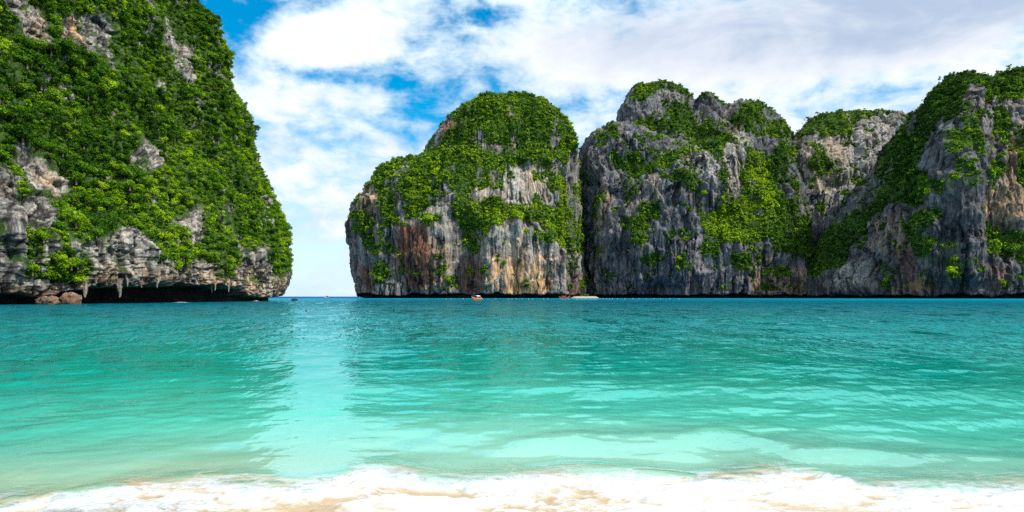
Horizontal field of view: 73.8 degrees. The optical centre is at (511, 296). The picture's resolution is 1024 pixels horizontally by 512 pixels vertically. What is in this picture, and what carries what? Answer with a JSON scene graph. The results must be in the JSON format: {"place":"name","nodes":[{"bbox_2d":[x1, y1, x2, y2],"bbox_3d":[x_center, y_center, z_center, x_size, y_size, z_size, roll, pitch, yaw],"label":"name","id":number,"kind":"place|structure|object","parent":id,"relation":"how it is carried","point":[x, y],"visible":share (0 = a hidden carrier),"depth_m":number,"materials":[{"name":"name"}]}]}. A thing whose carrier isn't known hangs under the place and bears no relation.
{"place":"outdoors","nodes":[
{"label":"outdoors","id":0,"kind":"place"},
{"bbox_2d":[62,503,175,511],"bbox_3d":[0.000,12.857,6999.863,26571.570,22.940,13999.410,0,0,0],"label":"ground","id":1,"kind":"structure","parent":0,"point":[92,511],"depth_m":5.00,"materials":[{"name":"beige sand"}]},
{"bbox_2d":[0,0,291,304],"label":"headland cliff","id":2,"kind":"structure","parent":0,"point":[125,265],"depth_m":167.91,"materials":[{"name":"stone"}]},
{"bbox_2d":[0,86,7,102],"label":"jungle tree","id":3,"kind":"object","parent":2,"relation":"on","point":[3,92],"visible":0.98,"depth_m":142.41,"materials":[{"name":"green plant"}]},
{"bbox_2d":[0,48,9,56],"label":"jungle tree","id":4,"kind":"object","parent":2,"relation":"on","point":[6,52],"visible":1,"depth_m":144.45,"materials":[{"name":"green plant"}]},
{"bbox_2d":[0,102,15,111],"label":"jungle tree","id":5,"kind":"object","parent":2,"relation":"on","point":[6,107],"visible":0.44,"depth_m":142.02,"materials":[{"name":"green plant"}]},
{"bbox_2d":[0,38,16,47],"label":"jungle tree","id":6,"kind":"object","parent":2,"relation":"on","point":[6,41],"visible":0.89,"depth_m":145.51,"materials":[{"name":"green plant"}]},
{"bbox_2d":[9,163,20,170],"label":"jungle tree","id":7,"kind":"object","parent":2,"relation":"on","point":[14,167],"visible":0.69,"depth_m":138.08,"materials":[{"name":"green plant"}]},
{"bbox_2d":[14,118,23,123],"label":"jungle tree","id":8,"kind":"object","parent":2,"relation":"on","point":[17,121],"visible":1,"depth_m":142.34,"materials":[{"name":"green plant"}]},
{"bbox_2d":[12,34,25,43],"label":"jungle tree","id":9,"kind":"object","parent":2,"relation":"on","point":[17,38],"visible":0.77,"depth_m":148.69,"materials":[{"name":"green plant"}]},
{"bbox_2d":[12,128,35,144],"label":"jungle tree","id":10,"kind":"object","parent":2,"relation":"on","point":[20,136],"visible":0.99,"depth_m":141.56,"materials":[{"name":"green plant"}]},
{"bbox_2d":[16,104,31,116],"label":"jungle tree","id":11,"kind":"object","parent":2,"relation":"on","point":[22,108],"visible":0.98,"depth_m":144.16,"materials":[{"name":"green plant"}]},
{"bbox_2d":[20,54,34,69],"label":"jungle tree","id":12,"kind":"object","parent":2,"relation":"on","point":[25,58],"visible":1,"depth_m":148.22,"materials":[{"name":"green plant"}]},
{"bbox_2d":[21,91,40,102],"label":"jungle tree","id":13,"kind":"object","parent":2,"relation":"on","point":[29,95],"visible":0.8,"depth_m":148.73,"materials":[{"name":"green plant"}]},
{"bbox_2d":[27,228,37,235],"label":"jungle tree","id":14,"kind":"object","parent":2,"relation":"on","point":[33,232],"visible":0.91,"depth_m":136.71,"materials":[{"name":"green plant"}]},
{"bbox_2d":[28,261,40,275],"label":"jungle tree","id":15,"kind":"object","parent":2,"relation":"on","point":[34,266],"visible":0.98,"depth_m":132.24,"materials":[{"name":"green plant"}]},
{"bbox_2d":[31,38,47,51],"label":"jungle tree","id":16,"kind":"object","parent":2,"relation":"on","point":[38,43],"visible":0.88,"depth_m":152.00,"materials":[{"name":"green plant"}]},
{"bbox_2d":[33,76,49,90],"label":"jungle tree","id":17,"kind":"object","parent":2,"relation":"on","point":[41,82],"visible":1,"depth_m":151.06,"materials":[{"name":"green plant"}]},
{"bbox_2d":[37,60,49,68],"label":"jungle tree","id":18,"kind":"object","parent":2,"relation":"on","point":[40,61],"visible":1,"depth_m":151.38,"materials":[{"name":"green plant"}]},
{"bbox_2d":[36,230,51,242],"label":"jungle tree","id":19,"kind":"object","parent":2,"relation":"on","point":[42,234],"visible":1,"depth_m":136.21,"materials":[{"name":"green plant"}]},
{"bbox_2d":[46,152,55,160],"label":"jungle tree","id":20,"kind":"object","parent":2,"relation":"on","point":[52,155],"visible":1,"depth_m":145.50,"materials":[{"name":"green plant"}]},
{"bbox_2d":[45,40,61,56],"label":"jungle tree","id":21,"kind":"object","parent":2,"relation":"on","point":[51,47],"visible":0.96,"depth_m":154.66,"materials":[{"name":"green plant"}]},
{"bbox_2d":[51,197,67,207],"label":"jungle tree","id":22,"kind":"object","parent":2,"relation":"on","point":[61,202],"visible":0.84,"depth_m":143.28,"materials":[{"name":"green plant"}]},
{"bbox_2d":[57,145,68,156],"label":"jungle tree","id":23,"kind":"object","parent":2,"relation":"on","point":[64,150],"visible":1,"depth_m":148.21,"materials":[{"name":"green plant"}]},
{"bbox_2d":[59,272,74,287],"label":"jungle tree","id":24,"kind":"object","parent":2,"relation":"on","point":[67,277],"visible":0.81,"depth_m":141.25,"materials":[{"name":"green plant"}]},
{"bbox_2d":[61,212,72,219],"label":"jungle tree","id":25,"kind":"object","parent":2,"relation":"on","point":[65,216],"visible":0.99,"depth_m":141.23,"materials":[{"name":"green plant"}]},
{"bbox_2d":[62,90,73,100],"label":"jungle tree","id":26,"kind":"object","parent":2,"relation":"on","point":[64,93],"visible":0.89,"depth_m":156.88,"materials":[{"name":"green plant"}]},
{"bbox_2d":[63,110,72,117],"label":"jungle tree","id":27,"kind":"object","parent":2,"relation":"on","point":[66,113],"visible":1,"depth_m":153.69,"materials":[{"name":"green plant"}]},
{"bbox_2d":[64,191,78,206],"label":"jungle tree","id":28,"kind":"object","parent":2,"relation":"on","point":[72,196],"visible":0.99,"depth_m":147.43,"materials":[{"name":"green plant"}]},
{"bbox_2d":[65,248,78,259],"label":"jungle tree","id":29,"kind":"object","parent":2,"relation":"on","point":[72,252],"visible":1,"depth_m":140.48,"materials":[{"name":"green plant"}]},
{"bbox_2d":[64,260,79,270],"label":"jungle tree","id":30,"kind":"object","parent":2,"relation":"on","point":[70,263],"visible":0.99,"depth_m":140.07,"materials":[{"name":"green plant"}]},
{"bbox_2d":[67,142,80,151],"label":"jungle tree","id":31,"kind":"object","parent":2,"relation":"on","point":[77,148],"visible":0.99,"depth_m":152.06,"materials":[{"name":"green plant"}]},
{"bbox_2d":[68,108,82,120],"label":"jungle tree","id":32,"kind":"object","parent":2,"relation":"on","point":[75,112],"visible":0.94,"depth_m":156.53,"materials":[{"name":"green plant"}]},
{"bbox_2d":[67,213,84,228],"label":"jungle tree","id":33,"kind":"object","parent":2,"relation":"on","point":[76,217],"visible":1,"depth_m":142.04,"materials":[{"name":"green plant"}]},
{"bbox_2d":[65,169,87,184],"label":"jungle tree","id":34,"kind":"object","parent":2,"relation":"on","point":[76,177],"visible":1,"depth_m":149.67,"materials":[{"name":"green plant"}]},
{"bbox_2d":[74,166,86,179],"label":"jungle tree","id":35,"kind":"object","parent":2,"relation":"on","point":[80,170],"visible":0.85,"depth_m":152.02,"materials":[{"name":"green plant"}]},
{"bbox_2d":[74,68,87,83],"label":"jungle tree","id":36,"kind":"object","parent":2,"relation":"on","point":[83,75],"visible":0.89,"depth_m":162.57,"materials":[{"name":"green plant"}]},
{"bbox_2d":[76,159,94,175],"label":"jungle tree","id":37,"kind":"object","parent":2,"relation":"on","point":[81,164],"visible":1,"depth_m":151.95,"materials":[{"name":"green plant"}]},
{"bbox_2d":[78,136,92,149],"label":"jungle tree","id":38,"kind":"object","parent":2,"relation":"on","point":[88,141],"visible":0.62,"depth_m":156.42,"materials":[{"name":"green plant"}]},
{"bbox_2d":[81,84,96,99],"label":"jungle tree","id":39,"kind":"object","parent":2,"relation":"on","point":[91,90],"visible":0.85,"depth_m":162.99,"materials":[{"name":"green plant"}]},
{"bbox_2d":[80,198,98,207],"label":"jungle tree","id":40,"kind":"object","parent":2,"relation":"on","point":[89,203],"visible":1,"depth_m":151.24,"materials":[{"name":"green plant"}]},
{"bbox_2d":[91,188,101,194],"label":"jungle tree","id":41,"kind":"object","parent":2,"relation":"on","point":[95,190],"visible":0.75,"depth_m":154.51,"materials":[{"name":"green plant"}]},
{"bbox_2d":[89,226,104,240],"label":"jungle tree","id":42,"kind":"object","parent":2,"relation":"on","point":[96,231],"visible":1,"depth_m":146.06,"materials":[{"name":"green plant"}]},
{"bbox_2d":[91,218,103,225],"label":"jungle tree","id":43,"kind":"object","parent":2,"relation":"on","point":[95,222],"visible":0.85,"depth_m":149.03,"materials":[{"name":"green plant"}]},
{"bbox_2d":[94,118,102,125],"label":"jungle tree","id":44,"kind":"object","parent":2,"relation":"on","point":[98,122],"visible":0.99,"depth_m":162.90,"materials":[{"name":"green plant"}]},
{"bbox_2d":[96,152,111,164],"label":"jungle tree","id":45,"kind":"object","parent":2,"relation":"on","point":[103,157],"visible":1,"depth_m":160.03,"materials":[{"name":"green plant"}]},
{"bbox_2d":[98,180,109,192],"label":"jungle tree","id":46,"kind":"object","parent":2,"relation":"on","point":[101,184],"visible":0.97,"depth_m":157.21,"materials":[{"name":"green plant"}]},
{"bbox_2d":[106,78,118,91],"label":"jungle tree","id":47,"kind":"object","parent":2,"relation":"on","point":[112,84],"visible":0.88,"depth_m":170.72,"materials":[{"name":"green plant"}]},
{"bbox_2d":[107,213,119,219],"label":"jungle tree","id":48,"kind":"object","parent":2,"relation":"on","point":[112,216],"visible":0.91,"depth_m":155.08,"materials":[{"name":"green plant"}]},
{"bbox_2d":[108,209,118,215],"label":"jungle tree","id":49,"kind":"object","parent":2,"relation":"on","point":[114,212],"visible":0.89,"depth_m":155.53,"materials":[{"name":"green plant"}]},
{"bbox_2d":[115,123,125,132],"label":"jungle tree","id":50,"kind":"object","parent":2,"relation":"on","point":[120,127],"visible":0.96,"depth_m":170.11,"materials":[{"name":"green plant"}]},
{"bbox_2d":[115,162,127,170],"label":"jungle tree","id":51,"kind":"object","parent":2,"relation":"on","point":[119,166],"visible":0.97,"depth_m":162.07,"materials":[{"name":"green plant"}]},
{"bbox_2d":[117,93,128,101],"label":"jungle tree","id":52,"kind":"object","parent":2,"relation":"on","point":[122,97],"visible":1,"depth_m":174.75,"materials":[{"name":"green plant"}]},
{"bbox_2d":[117,110,130,120],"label":"jungle tree","id":53,"kind":"object","parent":2,"relation":"on","point":[123,115],"visible":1,"depth_m":172.41,"materials":[{"name":"green plant"}]},
{"bbox_2d":[125,78,132,86],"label":"jungle tree","id":54,"kind":"object","parent":2,"relation":"on","point":[128,81],"visible":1,"depth_m":179.74,"materials":[{"name":"green plant"}]},
{"bbox_2d":[125,179,134,190],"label":"jungle tree","id":55,"kind":"object","parent":2,"relation":"on","point":[129,183],"visible":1,"depth_m":161.41,"materials":[{"name":"green plant"}]},
{"bbox_2d":[126,194,136,203],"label":"jungle tree","id":56,"kind":"object","parent":2,"relation":"on","point":[130,196],"visible":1,"depth_m":163.24,"materials":[{"name":"green plant"}]},
{"bbox_2d":[126,216,139,225],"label":"jungle tree","id":57,"kind":"object","parent":2,"relation":"on","point":[133,221],"visible":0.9,"depth_m":161.28,"materials":[{"name":"green plant"}]},
{"bbox_2d":[130,103,140,111],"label":"jungle tree","id":58,"kind":"object","parent":2,"relation":"on","point":[136,106],"visible":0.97,"depth_m":184.35,"materials":[{"name":"green plant"}]},
{"bbox_2d":[128,166,142,177],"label":"jungle tree","id":59,"kind":"object","parent":2,"relation":"on","point":[136,170],"visible":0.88,"depth_m":166.83,"materials":[{"name":"green plant"}]},
{"bbox_2d":[0,0,293,283],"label":"jungle","id":60,"kind":"object","parent":2,"relation":"on","point":[67,45],"depth_m":180.51,"materials":[{"name":"green plant"}]},
{"bbox_2d":[142,180,154,188],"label":"jungle tree","id":61,"kind":"object","parent":2,"relation":"on","point":[146,184],"visible":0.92,"depth_m":169.42,"materials":[{"name":"green plant"}]},
{"bbox_2d":[144,130,153,138],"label":"jungle tree","id":62,"kind":"object","parent":2,"relation":"on","point":[148,133],"visible":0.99,"depth_m":186.57,"materials":[{"name":"green plant"}]},
{"bbox_2d":[145,99,156,107],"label":"jungle tree","id":63,"kind":"object","parent":2,"relation":"on","point":[150,102],"visible":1,"depth_m":188.52,"materials":[{"name":"green plant"}]},
{"bbox_2d":[147,202,159,210],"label":"jungle tree","id":64,"kind":"object","parent":2,"relation":"on","point":[154,207],"visible":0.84,"depth_m":169.82,"materials":[{"name":"green plant"}]},
{"bbox_2d":[156,142,165,149],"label":"jungle tree","id":65,"kind":"object","parent":2,"relation":"on","point":[162,145],"visible":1,"depth_m":188.82,"materials":[{"name":"green plant"}]},
{"bbox_2d":[158,253,167,263],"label":"jungle tree","id":66,"kind":"object","parent":2,"relation":"on","point":[162,257],"visible":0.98,"depth_m":164.38,"materials":[{"name":"green plant"}]},
{"bbox_2d":[157,231,172,240],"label":"jungle tree","id":67,"kind":"object","parent":2,"relation":"on","point":[163,235],"visible":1,"depth_m":167.34,"materials":[{"name":"green plant"}]},
{"bbox_2d":[165,210,174,220],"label":"jungle tree","id":68,"kind":"object","parent":2,"relation":"on","point":[171,214],"visible":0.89,"depth_m":173.89,"materials":[{"name":"green plant"}]},
{"bbox_2d":[169,240,178,248],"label":"jungle tree","id":69,"kind":"object","parent":2,"relation":"on","point":[174,245],"visible":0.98,"depth_m":168.35,"materials":[{"name":"green plant"}]},
{"bbox_2d":[174,260,183,271],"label":"jungle tree","id":70,"kind":"object","parent":2,"relation":"on","point":[177,265],"visible":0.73,"depth_m":170.72,"materials":[{"name":"green plant"}]},
{"bbox_2d":[179,250,189,261],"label":"jungle tree","id":71,"kind":"object","parent":2,"relation":"on","point":[184,255],"visible":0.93,"depth_m":173.61,"materials":[{"name":"green plant"}]},
{"bbox_2d":[182,192,191,201],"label":"jungle tree","id":72,"kind":"object","parent":2,"relation":"on","point":[187,195],"visible":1,"depth_m":185.98,"materials":[{"name":"green plant"}]},
{"bbox_2d":[187,129,197,138],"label":"jungle tree","id":73,"kind":"object","parent":2,"relation":"on","point":[193,134],"visible":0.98,"depth_m":210.12,"materials":[{"name":"green plant"}]},
{"bbox_2d":[194,109,206,119],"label":"jungle tree","id":74,"kind":"object","parent":2,"relation":"on","point":[197,112],"visible":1,"depth_m":212.60,"materials":[{"name":"green plant"}]},
{"bbox_2d":[209,250,218,258],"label":"jungle tree","id":75,"kind":"object","parent":2,"relation":"on","point":[214,254],"visible":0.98,"depth_m":191.84,"materials":[{"name":"green plant"}]},
{"bbox_2d":[223,263,234,270],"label":"jungle tree","id":76,"kind":"object","parent":2,"relation":"on","point":[227,265],"visible":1,"depth_m":196.94,"materials":[{"name":"green plant"}]},
{"bbox_2d":[250,201,257,209],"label":"jungle tree","id":77,"kind":"object","parent":2,"relation":"on","point":[254,204],"visible":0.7,"depth_m":227.26,"materials":[{"name":"green plant"}]},
{"bbox_2d":[253,224,261,231],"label":"jungle tree","id":78,"kind":"object","parent":2,"relation":"on","point":[257,228],"visible":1,"depth_m":225.04,"materials":[{"name":"green plant"}]},
{"bbox_2d":[267,241,276,248],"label":"jungle tree","id":79,"kind":"object","parent":2,"relation":"on","point":[272,243],"visible":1,"depth_m":224.76,"materials":[{"name":"green plant"}]},
{"bbox_2d":[283,231,292,237],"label":"jungle tree","id":80,"kind":"object","parent":2,"relation":"on","point":[289,234],"visible":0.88,"depth_m":247.61,"materials":[{"name":"green plant"}]},
{"bbox_2d":[0,297,1023,511],"bbox_3d":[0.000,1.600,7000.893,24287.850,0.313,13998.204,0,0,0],"label":"water","id":81,"kind":"structure","parent":0,"point":[926,393],"depth_m":11.57,"materials":[{"name":"teal liquid"}]},
{"bbox_2d":[34,296,60,304],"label":"boulder","id":82,"kind":"object","parent":81,"relation":"in","point":[42,300],"visible":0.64,"depth_m":134.72,"materials":[{"name":"stone"}]},
{"bbox_2d":[59,292,81,303],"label":"boulder","id":83,"kind":"object","parent":81,"relation":"in","point":[69,298],"visible":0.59,"depth_m":138.62,"materials":[{"name":"stone"}]},
{"bbox_2d":[344,93,587,297],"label":"island rock","id":84,"kind":"object","parent":81,"relation":"in","point":[418,242],"visible":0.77,"depth_m":648.64,"materials":[{"name":"stone"}]},
{"bbox_2d":[425,215,432,223],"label":"shrub","id":85,"kind":"object","parent":84,"relation":"on","point":[428,218],"visible":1,"depth_m":634.18,"materials":[{"name":"green plant"}]},
{"bbox_2d":[347,90,589,288],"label":"island foliage","id":86,"kind":"object","parent":84,"relation":"on","point":[441,156],"visible":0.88,"depth_m":658.77,"materials":[{"name":"green plant"}]},
{"bbox_2d":[472,296,481,299],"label":"longtail boat","id":87,"kind":"object","parent":81,"relation":"on","point":[476,298],"visible":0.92,"depth_m":329.94,"materials":[{"name":"orange paint"}]},
{"bbox_2d":[0,466,1023,511],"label":"surf foam","id":88,"kind":"object","parent":81,"relation":"on","point":[378,489],"visible":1,"depth_m":5.12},
{"bbox_2d":[571,296,597,297],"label":"beach","id":89,"kind":"structure","parent":0,"point":[584,297],"depth_m":650.34,"materials":[{"name":"beige sand"}]},
{"bbox_2d":[199,0,1023,296],"label":"sky","id":90,"kind":"structure","parent":0,"point":[335,90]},
{"bbox_2d":[578,120,814,297],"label":"massif cliff","id":91,"kind":"structure","parent":0,"point":[613,236],"depth_m":666.01,"materials":[{"name":"stone"}]},
{"bbox_2d":[630,236,639,244],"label":"shrub","id":92,"kind":"object","parent":91,"relation":"on","point":[635,239],"visible":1,"depth_m":653.57,"materials":[{"name":"green plant"}]},
{"bbox_2d":[578,120,813,290],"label":"massif foliage","id":93,"kind":"object","parent":91,"relation":"on","point":[772,194],"visible":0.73,"depth_m":671.58,"materials":[{"name":"green plant"}]},
{"bbox_2d":[616,81,794,140],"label":"peak cliff","id":94,"kind":"structure","parent":0,"point":[706,105],"depth_m":768.35,"materials":[{"name":"stone"}]},
{"bbox_2d":[625,79,794,140],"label":"peak foliage","id":95,"kind":"object","parent":94,"relation":"on","point":[690,112],"visible":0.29,"depth_m":768.38,"materials":[{"name":"green plant"}]},
{"bbox_2d":[792,110,907,246],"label":"ridge cliff","id":96,"kind":"structure","parent":0,"point":[885,128],"depth_m":725.22,"materials":[{"name":"stone"}]},
{"bbox_2d":[827,161,833,169],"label":"shrub","id":97,"kind":"object","parent":96,"relation":"on","point":[830,164],"visible":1,"depth_m":714.52,"materials":[{"name":"green plant"}]},
{"bbox_2d":[795,108,906,215],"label":"ridge foliage","id":98,"kind":"object","parent":96,"relation":"on","point":[847,143],"visible":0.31,"depth_m":741.38,"materials":[{"name":"green plant"}]},
{"bbox_2d":[805,70,1023,298],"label":"mountain cliff","id":99,"kind":"structure","parent":0,"point":[961,222],"depth_m":533.72,"materials":[{"name":"stone"}]},
{"bbox_2d":[898,179,907,189],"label":"shrub","id":100,"kind":"object","parent":99,"relation":"on","point":[902,184],"visible":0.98,"depth_m":565.33,"materials":[{"name":"green plant"}]},
{"bbox_2d":[910,190,917,202],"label":"shrub","id":101,"kind":"object","parent":99,"relation":"on","point":[913,194],"visible":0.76,"depth_m":547.49,"materials":[{"name":"green plant"}]},
{"bbox_2d":[806,64,1023,288],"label":"mountain foliage","id":102,"kind":"object","parent":99,"relation":"on","point":[945,86],"visible":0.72,"depth_m":568.94,"materials":[{"name":"green plant"}]},
{"bbox_2d":[923,188,930,196],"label":"shrub","id":103,"kind":"object","parent":99,"relation":"on","point":[926,191],"visible":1,"depth_m":531.69,"materials":[{"name":"green plant"}]},
{"bbox_2d":[946,266,957,277],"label":"shrub","id":104,"kind":"object","parent":99,"relation":"on","point":[950,269],"visible":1,"depth_m":512.76,"materials":[{"name":"green plant"}]},
{"bbox_2d":[950,254,958,262],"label":"shrub","id":105,"kind":"object","parent":99,"relation":"on","point":[954,258],"visible":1,"depth_m":513.73,"materials":[{"name":"green plant"}]},
{"bbox_2d":[990,239,1001,252],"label":"shrub","id":106,"kind":"object","parent":99,"relation":"on","point":[995,245],"visible":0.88,"depth_m":516.05,"materials":[{"name":"green plant"}]},
{"bbox_2d":[1004,243,1021,257],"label":"shrub","id":107,"kind":"object","parent":99,"relation":"on","point":[1012,249],"visible":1,"depth_m":517.58,"materials":[{"name":"green plant"}]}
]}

